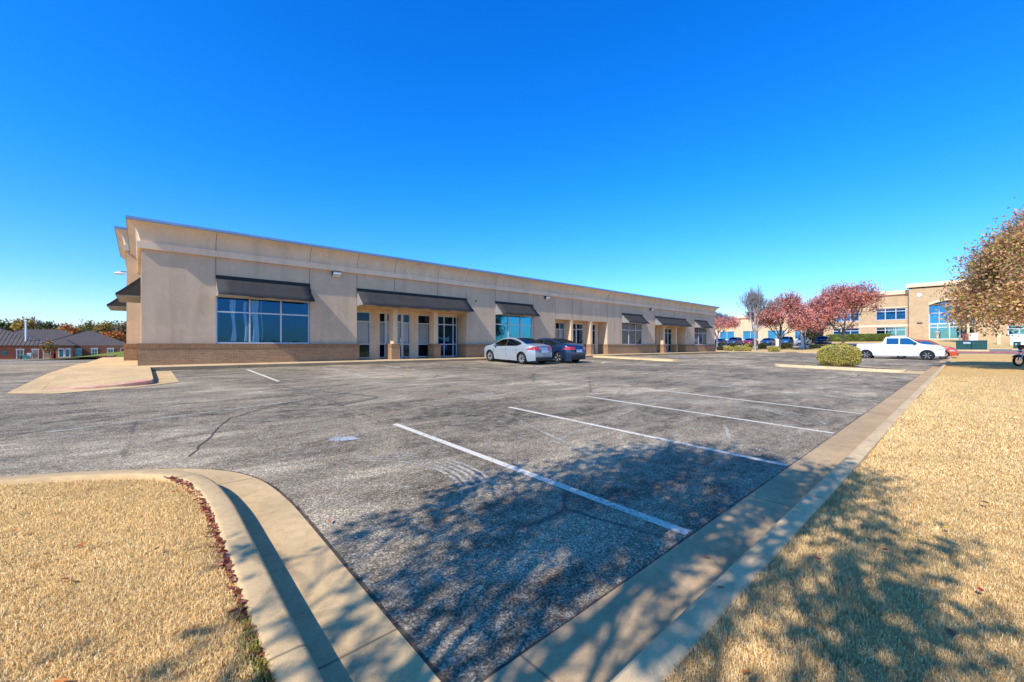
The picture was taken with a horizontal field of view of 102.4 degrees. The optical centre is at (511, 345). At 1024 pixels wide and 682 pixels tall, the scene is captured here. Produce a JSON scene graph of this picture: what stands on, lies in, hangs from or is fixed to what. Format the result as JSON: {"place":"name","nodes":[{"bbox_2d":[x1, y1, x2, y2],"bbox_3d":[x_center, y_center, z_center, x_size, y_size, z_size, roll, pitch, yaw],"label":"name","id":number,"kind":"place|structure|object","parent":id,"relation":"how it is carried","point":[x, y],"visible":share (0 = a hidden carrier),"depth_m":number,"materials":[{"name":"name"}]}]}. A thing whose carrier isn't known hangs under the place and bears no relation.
{"place":"outdoors","nodes":[
{"label":"outdoors","id":0,"kind":"place"},
{"bbox_2d":[36,351,123,359],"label":"green lawn","id":1,"kind":"structure","parent":0,"point":[120,354],"depth_m":55.42,"materials":[{"name":"plant"}]},
{"bbox_2d":[42,357,152,389],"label":"pavement","id":2,"kind":"structure","parent":0,"point":[105,370],"depth_m":12.49,"materials":[{"name":"concrete"}]},
{"bbox_2d":[0,477,266,681],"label":"dry lawn","id":3,"kind":"structure","parent":0,"point":[88,673],"depth_m":2.28,"materials":[{"name":"beige plant"}]},
{"bbox_2d":[163,476,274,681],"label":"leaf litter","id":4,"kind":"object","parent":3,"relation":"on","point":[225,558],"visible":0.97,"depth_m":2.44,"materials":[{"name":"brown plant"}]},
{"bbox_2d":[230,586,276,681],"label":"weeds","id":5,"kind":"object","parent":3,"relation":"on","point":[262,670],"visible":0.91,"depth_m":1.77,"materials":[{"name":"plant"}]},
{"bbox_2d":[150,351,724,366],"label":"walkway","id":6,"kind":"structure","parent":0,"point":[365,360],"depth_m":20.96,"materials":[{"name":"concrete"}]},
{"bbox_2d":[107,215,719,365],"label":"commercial building","id":7,"kind":"structure","parent":6,"relation":"on","point":[190,294],"depth_m":21.07,"materials":[{"name":"beige paint"}]},
{"bbox_2d":[216,296,309,343],"bbox_3d":[-11.142,-1.085,18.602,3.690,2.020,0.088,0,0,-42],"label":"window","id":8,"kind":"structure","parent":7,"relation":"in","point":[249,312],"depth_m":18.46,"materials":[{"name":"blue glass"}]},
{"bbox_2d":[357,311,370,358],"bbox_3d":[-8.262,-0.560,22.476,1.040,2.570,0.149,0,0,-42],"label":"window","id":9,"kind":"structure","parent":7,"relation":"in","point":[363,327],"depth_m":22.66,"materials":[{"name":"grey glass"}]},
{"bbox_2d":[379,312,385,357],"bbox_3d":[-7.372,-0.560,23.281,0.420,2.570,0.149,0,0,-42],"label":"window","id":10,"kind":"structure","parent":7,"relation":"in","point":[382,325],"depth_m":23.36,"materials":[{"name":"white paint"}]},
{"bbox_2d":[385,313,401,358],"bbox_3d":[-6.807,-0.535,23.738,1.010,2.620,0.228,0,0,-42],"label":"door","id":11,"kind":"structure","parent":7,"relation":"in","point":[387,324],"depth_m":23.94,"materials":[{"name":"white paint"}]},
{"bbox_2d":[402,314,409,357],"bbox_3d":[-6.263,-0.560,24.284,0.510,2.570,0.149,0,0,-42],"label":"window","id":12,"kind":"structure","parent":7,"relation":"in","point":[405,326],"depth_m":24.32,"materials":[{"name":"white paint"}]},
{"bbox_2d":[417,315,428,356],"bbox_3d":[-5.395,-0.560,25.068,0.890,2.570,0.149,0,0,-42],"label":"window","id":13,"kind":"structure","parent":7,"relation":"in","point":[422,328],"depth_m":25.08,"materials":[{"name":"grey glass"}]},
{"bbox_2d":[438,316,456,356],"bbox_3d":[-4.133,-0.560,26.169,1.460,2.570,0.088,0,0,-42],"label":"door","id":14,"kind":"structure","parent":7,"relation":"in","point":[443,324],"depth_m":26.44,"materials":[{"name":"silver metal"}]},
{"bbox_2d":[495,314,531,341],"bbox_3d":[0.134,-1.085,28.802,3.520,2.020,0.088,0,0,-42],"label":"window","id":15,"kind":"structure","parent":7,"relation":"in","point":[506,326],"depth_m":28.71,"materials":[{"name":"blue glass"}]},
{"bbox_2d":[555,322,564,338],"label":"window","id":16,"kind":"structure","parent":7,"relation":"in","point":[559,333],"depth_m":33.46,"materials":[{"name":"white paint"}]},
{"bbox_2d":[622,323,641,343],"bbox_3d":[11.322,-1.085,38.921,3.510,2.020,0.088,0,0,-42],"label":"window","id":17,"kind":"structure","parent":7,"relation":"in","point":[631,332],"depth_m":38.90,"materials":[{"name":"grey glass"}]},
{"bbox_2d":[694,327,706,344],"bbox_3d":[22.379,-1.085,48.923,3.390,2.020,0.088,0,0,-42],"label":"window","id":18,"kind":"structure","parent":7,"relation":"in","point":[700,334],"depth_m":48.99,"materials":[{"name":"white glass"}]},
{"bbox_2d":[0,352,941,681],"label":"parking lot","id":19,"kind":"structure","parent":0,"point":[478,586],"depth_m":5.39,"materials":[{"name":"grey asphalt"}]},
{"bbox_2d":[6,363,178,393],"bbox_3d":[-17.632,1.039,18.449,3.100,0.234,22.980,0,0,-42],"label":"gutter apron","id":20,"kind":"object","parent":19,"relation":"on","point":[37,385],"visible":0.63,"depth_m":11.00,"materials":[{"name":"concrete"}]},
{"bbox_2d":[43,379,152,389],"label":"painted kerb","id":21,"kind":"structure","parent":19,"relation":"on","point":[139,382],"depth_m":10.67,"materials":[{"name":"pink paint"}]},
{"bbox_2d":[46,389,387,431],"bbox_3d":[-5.087,1.234,8.602,0.134,0.065,6.213,0,0,33],"label":"tyre scuff","id":22,"kind":"object","parent":19,"relation":"on","point":[183,415],"visible":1,"depth_m":7.33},
{"bbox_2d":[0,468,440,681],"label":"kerb and gutter","id":23,"kind":"structure","parent":19,"relation":"on","point":[318,615],"depth_m":2.37,"materials":[{"name":"concrete"}]},
{"bbox_2d":[159,468,448,681],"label":"gutter joint","id":24,"kind":"object","parent":23,"relation":"on","point":[441,676],"visible":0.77,"depth_m":2.44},
{"bbox_2d":[189,397,320,455],"bbox_3d":[-4.563,1.283,7.298,0.766,0.126,4.757,0,0,-7],"label":"asphalt crack","id":25,"kind":"object","parent":19,"relation":"on","point":[223,423],"visible":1,"depth_m":6.22,"materials":[{"name":"black asphalt"}]},
{"bbox_2d":[141,380,415,403],"bbox_3d":[-5.289,1.174,11.060,0.162,0.046,7.054,0,0,41],"label":"tyre scuff","id":26,"kind":"object","parent":19,"relation":"on","point":[258,393],"visible":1,"depth_m":9.88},
{"bbox_2d":[327,436,360,440],"bbox_3d":[-2.413,1.345,5.926,0.454,0.009,0.266,0,0,-17],"label":"faded paint patch","id":27,"kind":"object","parent":19,"relation":"on","point":[345,438],"visible":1,"depth_m":5.93,"materials":[{"name":"white paint"}]},
{"bbox_2d":[353,460,464,503],"bbox_3d":[-1.012,1.409,4.469,1.941,0.057,0.540,0,0,42],"label":"tyre scuff","id":28,"kind":"object","parent":19,"relation":"on","point":[451,476],"visible":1,"depth_m":4.56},
{"bbox_2d":[361,458,473,503],"bbox_3d":[-0.958,1.408,4.547,1.993,0.058,0.523,0,0,41],"label":"tyre scuff","id":29,"kind":"object","parent":19,"relation":"on","point":[460,477],"visible":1,"depth_m":4.53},
{"bbox_2d":[369,456,482,499],"bbox_3d":[-0.900,1.407,4.627,2.022,0.059,0.491,0,0,41],"label":"tyre scuff","id":30,"kind":"object","parent":19,"relation":"on","point":[476,484],"visible":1,"depth_m":4.57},
{"bbox_2d":[375,454,491,496],"bbox_3d":[-0.840,1.406,4.709,2.044,0.059,0.460,0,0,40],"label":"tyre scuff","id":31,"kind":"object","parent":19,"relation":"on","point":[475,474],"visible":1,"depth_m":4.60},
{"bbox_2d":[150,352,728,370],"bbox_3d":[6.927,1.020,33.098,54.120,0.435,0.001,0,0,-42],"label":"kerb face","id":32,"kind":"object","parent":19,"relation":"on","point":[274,365],"visible":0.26,"depth_m":19.15},
{"bbox_2d":[382,452,497,491],"bbox_3d":[-0.782,1.404,4.799,2.023,0.058,0.422,0,0,40],"label":"tyre scuff","id":33,"kind":"object","parent":19,"relation":"on","point":[488,478],"visible":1,"depth_m":4.64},
{"bbox_2d":[435,380,589,400],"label":"tyre scuff","id":34,"kind":"object","parent":19,"relation":"on","point":[510,390],"visible":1,"depth_m":11.30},
{"bbox_2d":[484,337,551,363],"bbox_3d":[0.248,0.265,23.860,2.085,1.468,4.563,0,2,-42],"label":"sedan","id":35,"kind":"object","parent":19,"relation":"on","point":[521,350],"visible":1,"depth_m":22.71,"materials":[{"name":"silver metal"}]},
{"bbox_2d":[393,423,689,534],"bbox_3d":[-0.300,1.403,5.102,0.108,0.149,5.030,0,0,-42],"label":"parking line","id":36,"kind":"object","parent":19,"relation":"on","point":[665,524],"visible":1,"depth_m":4.19,"materials":[{"name":"white paint"}]},
{"bbox_2d":[537,337,585,362],"bbox_3d":[2.429,0.256,25.698,2.085,1.486,4.563,0,2,-42],"label":"sedan","id":37,"kind":"object","parent":19,"relation":"on","point":[563,349],"visible":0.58,"depth_m":24.15,"materials":[{"name":"blue paint"}]},
{"bbox_2d":[510,414,626,471],"bbox_3d":[0.597,1.387,6.336,0.080,0.105,3.615,0,0,-23],"label":"tyre scuff","id":38,"kind":"object","parent":19,"relation":"on","point":[553,436],"visible":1,"depth_m":5.98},
{"bbox_2d":[509,407,787,465],"bbox_3d":[1.641,1.389,6.892,0.108,0.147,5.080,0,0,-42],"label":"parking line","id":39,"kind":"object","parent":19,"relation":"on","point":[758,459],"visible":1,"depth_m":6.13,"materials":[{"name":"white paint"}]},
{"bbox_2d":[480,364,934,681],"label":"gutter joint","id":40,"kind":"object","parent":19,"relation":"on","point":[494,671],"visible":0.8,"depth_m":2.58,"materials":[{"name":"grey concrete"}]},
{"bbox_2d":[586,396,833,433],"bbox_3d":[3.599,1.377,8.663,0.108,0.143,5.080,0,0,-42],"label":"parking line","id":41,"kind":"object","parent":19,"relation":"on","point":[719,416],"visible":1,"depth_m":8.08,"materials":[{"name":"white paint"}]},
{"bbox_2d":[483,356,951,681],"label":"gutter","id":42,"kind":"object","parent":19,"relation":"on","point":[610,636],"visible":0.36,"depth_m":2.56,"materials":[{"name":"concrete"}]},
{"bbox_2d":[226,470,780,678],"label":"leaf crumbs","id":43,"kind":"object","parent":42,"relation":"on","point":[419,641],"visible":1,"depth_m":2.45,"materials":[{"name":"brown plant"}]},
{"bbox_2d":[649,399,826,423],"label":"tyre scuff","id":44,"kind":"object","parent":19,"relation":"on","point":[746,404],"visible":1,"depth_m":9.35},
{"bbox_2d":[642,388,862,413],"bbox_3d":[5.616,1.364,10.487,0.108,0.139,5.080,0,0,-42],"label":"parking line","id":45,"kind":"object","parent":19,"relation":"on","point":[758,401],"visible":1,"depth_m":9.95,"materials":[{"name":"white paint"}]},
{"bbox_2d":[725,351,797,352],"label":"bed kerb","id":46,"kind":"structure","parent":19,"relation":"on","point":[762,352],"depth_m":55.33,"materials":[{"name":"beige concrete"}]},
{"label":"mulch bed","id":47,"kind":"structure","parent":46,"relation":"in","visible":0},
{"bbox_2d":[767,346,780,351],"bbox_3d":[35.814,0.539,56.259,1.558,0.961,1.589,0,0,-42],"label":"shrub","id":48,"kind":"object","parent":47,"relation":"on","point":[773,348],"visible":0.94,"depth_m":55.83,"materials":[{"name":"green plant"}]},
{"bbox_2d":[774,363,906,372],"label":"island kerb","id":49,"kind":"structure","parent":19,"relation":"on","point":[846,368],"depth_m":21.41,"materials":[{"name":"beige concrete"}]},
{"bbox_2d":[778,363,901,369],"bbox_3d":[17.509,1.137,22.309,1.615,0.127,5.320,0,0,-42],"label":"mulch bed","id":50,"kind":"object","parent":49,"relation":"in","point":[840,366],"visible":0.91,"depth_m":21.90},
{"bbox_2d":[815,345,861,366],"bbox_3d":[17.937,0.573,22.590,1.758,1.213,1.999,0,0,-42],"label":"shrub","id":51,"kind":"object","parent":50,"relation":"on","point":[839,355],"visible":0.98,"depth_m":22.06,"materials":[{"name":"green plant"}]},
{"bbox_2d":[855,336,947,359],"bbox_3d":[33.660,0.228,35.907,2.287,2.028,5.985,0,0,-42],"label":"pickup truck","id":52,"kind":"object","parent":19,"relation":"on","point":[898,346],"visible":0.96,"depth_m":35.06,"materials":[{"name":"white paint"}]},
{"bbox_2d":[896,370,925,373],"bbox_3d":[19.636,1.323,20.255,2.900,0.034,0.900,0,0,-42],"label":"gutter apron","id":53,"kind":"object","parent":19,"relation":"on","point":[914,372],"visible":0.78,"depth_m":20.04,"materials":[{"name":"concrete"}]},
{"bbox_2d":[897,339,958,358],"bbox_3d":[37.536,0.319,37.659,2.206,1.733,4.533,0,0,-42],"label":"hatchback","id":54,"kind":"object","parent":19,"relation":"on","point":[952,351],"visible":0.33,"depth_m":36.08,"materials":[{"name":"red paint"}]},
{"bbox_2d":[0,0,1023,328],"label":"sky","id":55,"kind":"structure","parent":0,"point":[706,152],"materials":[{"name":"blue"}]},
{"bbox_2d":[716,346,818,351],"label":"lawn","id":56,"kind":"structure","parent":0,"point":[795,349],"depth_m":61.84,"materials":[{"name":"plant"}]},
{"bbox_2d":[715,312,741,349],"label":"maple tree","id":57,"kind":"object","parent":56,"relation":"on","point":[724,321],"visible":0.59,"depth_m":65.65,"materials":[{"name":"pink plant"}]},
{"bbox_2d":[735,285,785,350],"bbox_3d":[37.818,-4.123,62.060,6.569,10.152,6.620,0,0,-42],"label":"maple tree","id":58,"kind":"object","parent":56,"relation":"on","point":[754,302],"visible":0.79,"depth_m":61.39,"materials":[{"name":"grey plant"}]},
{"bbox_2d":[749,289,821,349],"bbox_3d":[40.591,-3.945,61.439,8.468,9.606,8.147,0,0,21],"label":"maple tree","id":59,"kind":"object","parent":56,"relation":"on","point":[792,305],"visible":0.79,"depth_m":59.83,"materials":[{"name":"red plant"}]},
{"bbox_2d":[799,329,808,347],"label":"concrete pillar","id":60,"kind":"structure","parent":56,"relation":"on","point":[802,343],"depth_m":65.57,"materials":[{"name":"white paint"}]},
{"bbox_2d":[784,308,828,349],"bbox_3d":[43.519,-2.337,61.287,5.517,6.301,5.472,0,0,-42],"label":"maple tree","id":61,"kind":"object","parent":56,"relation":"on","point":[818,322],"visible":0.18,"depth_m":60.63,"materials":[{"name":"red plant"}]},
{"bbox_2d":[801,278,888,342],"bbox_3d":[52.692,-4.920,65.507,14.253,10.807,11.887,0,0,-42],"label":"maple tree","id":62,"kind":"object","parent":56,"relation":"on","point":[840,298],"visible":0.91,"depth_m":63.31,"materials":[{"name":"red plant"}]},
{"bbox_2d":[723,343,868,346],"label":"car park","id":63,"kind":"structure","parent":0,"point":[851,344],"depth_m":75.09,"materials":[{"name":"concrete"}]},
{"bbox_2d":[727,337,741,344],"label":"parked car","id":64,"kind":"object","parent":63,"relation":"on","point":[735,340],"visible":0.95,"depth_m":83.58,"materials":[{"name":"metal"}]},
{"bbox_2d":[742,338,757,345],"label":"parked car","id":65,"kind":"object","parent":63,"relation":"on","point":[748,340],"visible":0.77,"depth_m":81.11,"materials":[{"name":"metal"}]},
{"bbox_2d":[760,338,775,345],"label":"parked car","id":66,"kind":"object","parent":63,"relation":"on","point":[770,341],"visible":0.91,"depth_m":78.97,"materials":[{"name":"metal"}]},
{"bbox_2d":[781,336,793,344],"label":"parked car","id":67,"kind":"object","parent":63,"relation":"on","point":[786,339],"visible":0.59,"depth_m":76.90,"materials":[{"name":"metal"}]},
{"bbox_2d":[796,338,811,345],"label":"parked car","id":68,"kind":"object","parent":63,"relation":"on","point":[808,341],"visible":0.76,"depth_m":74.72,"materials":[{"name":"metal"}]},
{"bbox_2d":[815,336,831,344],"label":"parked car","id":69,"kind":"object","parent":63,"relation":"on","point":[820,340],"visible":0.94,"depth_m":72.41,"materials":[{"name":"metal"}]},
{"bbox_2d":[660,354,1023,681],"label":"dry lawn","id":70,"kind":"structure","parent":0,"point":[985,365],"depth_m":2.44,"materials":[{"name":"beige plant"}]},
{"bbox_2d":[929,197,1023,336],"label":"lawn tree","id":71,"kind":"object","parent":70,"relation":"on","point":[993,287],"visible":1,"depth_m":20.96,"materials":[{"name":"brown plant"}]},
{"bbox_2d":[1011,345,1023,365],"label":"motorcycle","id":72,"kind":"object","parent":70,"relation":"on","point":[1017,359],"visible":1,"depth_m":22.65,"materials":[{"name":"metal"}]},
{"bbox_2d":[758,339,1009,343],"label":"pavement","id":73,"kind":"structure","parent":0,"point":[954,341],"depth_m":69.58,"materials":[{"name":"concrete"}]},
{"bbox_2d":[799,328,823,343],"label":"shrub","id":74,"kind":"object","parent":73,"relation":"on","point":[813,335],"visible":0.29,"depth_m":78.56,"materials":[{"name":"green plant"}]},
{"bbox_2d":[826,333,889,341],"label":"hedge","id":75,"kind":"object","parent":73,"relation":"on","point":[868,337],"visible":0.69,"depth_m":77.70,"materials":[{"name":"green plant"}]},
{"bbox_2d":[944,307,976,339],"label":"young tree","id":76,"kind":"object","parent":73,"relation":"on","point":[956,324],"visible":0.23,"depth_m":65.21,"materials":[{"name":"brown plant"}]},
{"bbox_2d":[962,333,977,339],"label":"notice board","id":77,"kind":"object","parent":73,"relation":"on","point":[966,337],"visible":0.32,"depth_m":65.68,"materials":[{"name":"white paint"}]},
{"bbox_2d":[937,343,1012,347],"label":"lawn","id":78,"kind":"structure","parent":0,"point":[996,345],"depth_m":58.81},
{"bbox_2d":[1009,335,1023,345],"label":"monument sign","id":79,"kind":"object","parent":78,"relation":"on","point":[1016,338],"visible":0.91,"depth_m":55.58,"materials":[{"name":"white paint"}]},
{"bbox_2d":[959,353,1022,353],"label":"service drive","id":80,"kind":"structure","parent":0,"point":[990,353],"depth_m":46.15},
{"bbox_2d":[958,351,1022,352],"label":"fire lane kerb","id":81,"kind":"structure","parent":80,"relation":"on","point":[984,352],"depth_m":47.21,"materials":[{"name":"red paint"}]},
{"bbox_2d":[987,349,1023,351],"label":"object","id":82,"kind":"object","parent":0,"point":[1000,350],"visible":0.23,"depth_m":48.57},
{"bbox_2d":[956,340,988,350],"bbox_3d":[55.412,0.122,49.649,1.900,1.440,2.800,0,0,-42],"label":"utility cabinet","id":83,"kind":"object","parent":82,"relation":"on","point":[971,345],"visible":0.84,"depth_m":49.09,"materials":[{"name":"metal"}]},
{"bbox_3d":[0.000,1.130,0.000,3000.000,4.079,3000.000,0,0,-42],"label":"ground","id":84,"kind":"structure","parent":0,"visible":0},
{"bbox_2d":[0,318,11,330],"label":"woodland tree","id":85,"kind":"object","parent":84,"relation":"on","point":[3,325],"visible":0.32,"depth_m":112.62,"materials":[{"name":"green plant"}]},
{"bbox_2d":[7,316,41,331],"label":"woodland tree","id":86,"kind":"object","parent":84,"relation":"on","point":[19,325],"visible":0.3,"depth_m":113.91,"materials":[{"name":"green plant"}]},
{"bbox_2d":[0,320,55,359],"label":"brick house","id":87,"kind":"structure","parent":84,"relation":"on","point":[14,345],"depth_m":89.90,"materials":[{"name":"red brick"}]},
{"bbox_2d":[16,349,24,358],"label":"door","id":88,"kind":"structure","parent":87,"relation":"in","point":[19,352],"depth_m":88.68,"materials":[{"name":"white paint"}]},
{"bbox_2d":[31,349,39,358],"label":"door","id":89,"kind":"structure","parent":87,"relation":"in","point":[35,352],"depth_m":90.21,"materials":[{"name":"white paint"}]},
{"bbox_2d":[37,320,58,328],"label":"woodland tree","id":90,"kind":"object","parent":84,"relation":"on","point":[46,325],"visible":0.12,"depth_m":121.52,"materials":[{"name":"green plant"}]},
{"bbox_2d":[57,322,79,333],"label":"woodland tree","id":91,"kind":"object","parent":84,"relation":"on","point":[71,329],"visible":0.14,"depth_m":122.26,"materials":[{"name":"brown plant"}]},
{"bbox_2d":[13,329,126,358],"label":"brick house","id":92,"kind":"structure","parent":84,"relation":"on","point":[85,343],"depth_m":96.85,"materials":[{"name":"grey"}]},
{"bbox_2d":[75,319,96,332],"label":"woodland tree","id":93,"kind":"object","parent":84,"relation":"on","point":[87,326],"visible":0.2,"depth_m":125.79,"materials":[{"name":"green plant"}]},
{"bbox_2d":[88,320,113,332],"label":"woodland tree","id":94,"kind":"object","parent":84,"relation":"on","point":[104,326],"visible":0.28,"depth_m":126.57,"materials":[{"name":"green plant"}]},
{"bbox_2d":[99,330,126,342],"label":"woodland tree","id":95,"kind":"object","parent":84,"relation":"on","point":[118,336],"visible":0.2,"depth_m":118.69,"materials":[{"name":"orange plant"}]},
{"bbox_2d":[111,320,126,341],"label":"woodland tree","id":96,"kind":"object","parent":84,"relation":"on","point":[121,327],"visible":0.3,"depth_m":127.93,"materials":[{"name":"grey plant"}]},
{"bbox_2d":[593,355,678,360],"bbox_3d":[8.929,1.003,30.378,1.400,0.370,6.680,0,0,-42],"label":"concrete strip","id":97,"kind":"object","parent":84,"relation":"on","point":[623,357],"visible":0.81,"depth_m":29.47,"materials":[{"name":"beige concrete"}]},
{"bbox_2d":[715,313,815,340],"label":"office block","id":98,"kind":"structure","parent":84,"relation":"on","point":[744,331],"depth_m":114.66,"materials":[{"name":"beige paint"}]},
{"bbox_2d":[720,331,733,339],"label":"window","id":99,"kind":"structure","parent":98,"relation":"in","point":[726,335],"depth_m":119.42,"materials":[{"name":"blue glass"}]},
{"bbox_2d":[743,331,757,339],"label":"window","id":100,"kind":"structure","parent":98,"relation":"in","point":[746,334],"depth_m":115.30,"materials":[{"name":"blue glass"}]},
{"bbox_2d":[768,330,784,338],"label":"window","id":101,"kind":"structure","parent":98,"relation":"in","point":[771,334],"depth_m":110.77,"materials":[{"name":"blue glass"}]},
{"bbox_2d":[610,356,953,681],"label":"kerb","id":102,"kind":"structure","parent":84,"relation":"on","point":[658,657],"depth_m":2.36,"materials":[{"name":"concrete"}]},
{"bbox_2d":[823,279,1023,339],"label":"office block","id":103,"kind":"structure","parent":84,"relation":"on","point":[906,313],"depth_m":76.31,"materials":[{"name":"brick"}]},
{"bbox_2d":[833,328,858,333],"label":"window","id":104,"kind":"structure","parent":103,"relation":"in","point":[835,331],"depth_m":84.95,"materials":[{"name":"blue glass"}]},
{"bbox_2d":[876,308,905,319],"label":"window","id":105,"kind":"structure","parent":103,"relation":"in","point":[891,313],"depth_m":79.98,"materials":[{"name":"blue glass"}]},
{"bbox_2d":[876,327,905,335],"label":"window","id":106,"kind":"structure","parent":103,"relation":"in","point":[893,331],"depth_m":79.61,"materials":[{"name":"glass"}]},
{"bbox_2d":[929,301,974,323],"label":"window","id":107,"kind":"structure","parent":103,"relation":"in","point":[934,314],"depth_m":75.54,"materials":[{"name":"blue glass"}]},
{"bbox_2d":[929,323,974,338],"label":"window","id":108,"kind":"structure","parent":103,"relation":"in","point":[945,333],"depth_m":74.55,"materials":[{"name":"teal glass"}]},
{"bbox_2d":[1008,325,1023,334],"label":"window","id":109,"kind":"structure","parent":103,"relation":"in","point":[1020,332],"depth_m":68.45,"materials":[{"name":"teal glass"}]},
{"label":"house pavement","id":110,"kind":"structure","parent":0,"visible":0},
{"bbox_2d":[39,338,58,358],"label":"tree","id":111,"kind":"object","parent":110,"relation":"on","point":[48,346],"visible":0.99,"depth_m":85.63,"materials":[{"name":"green plant"}]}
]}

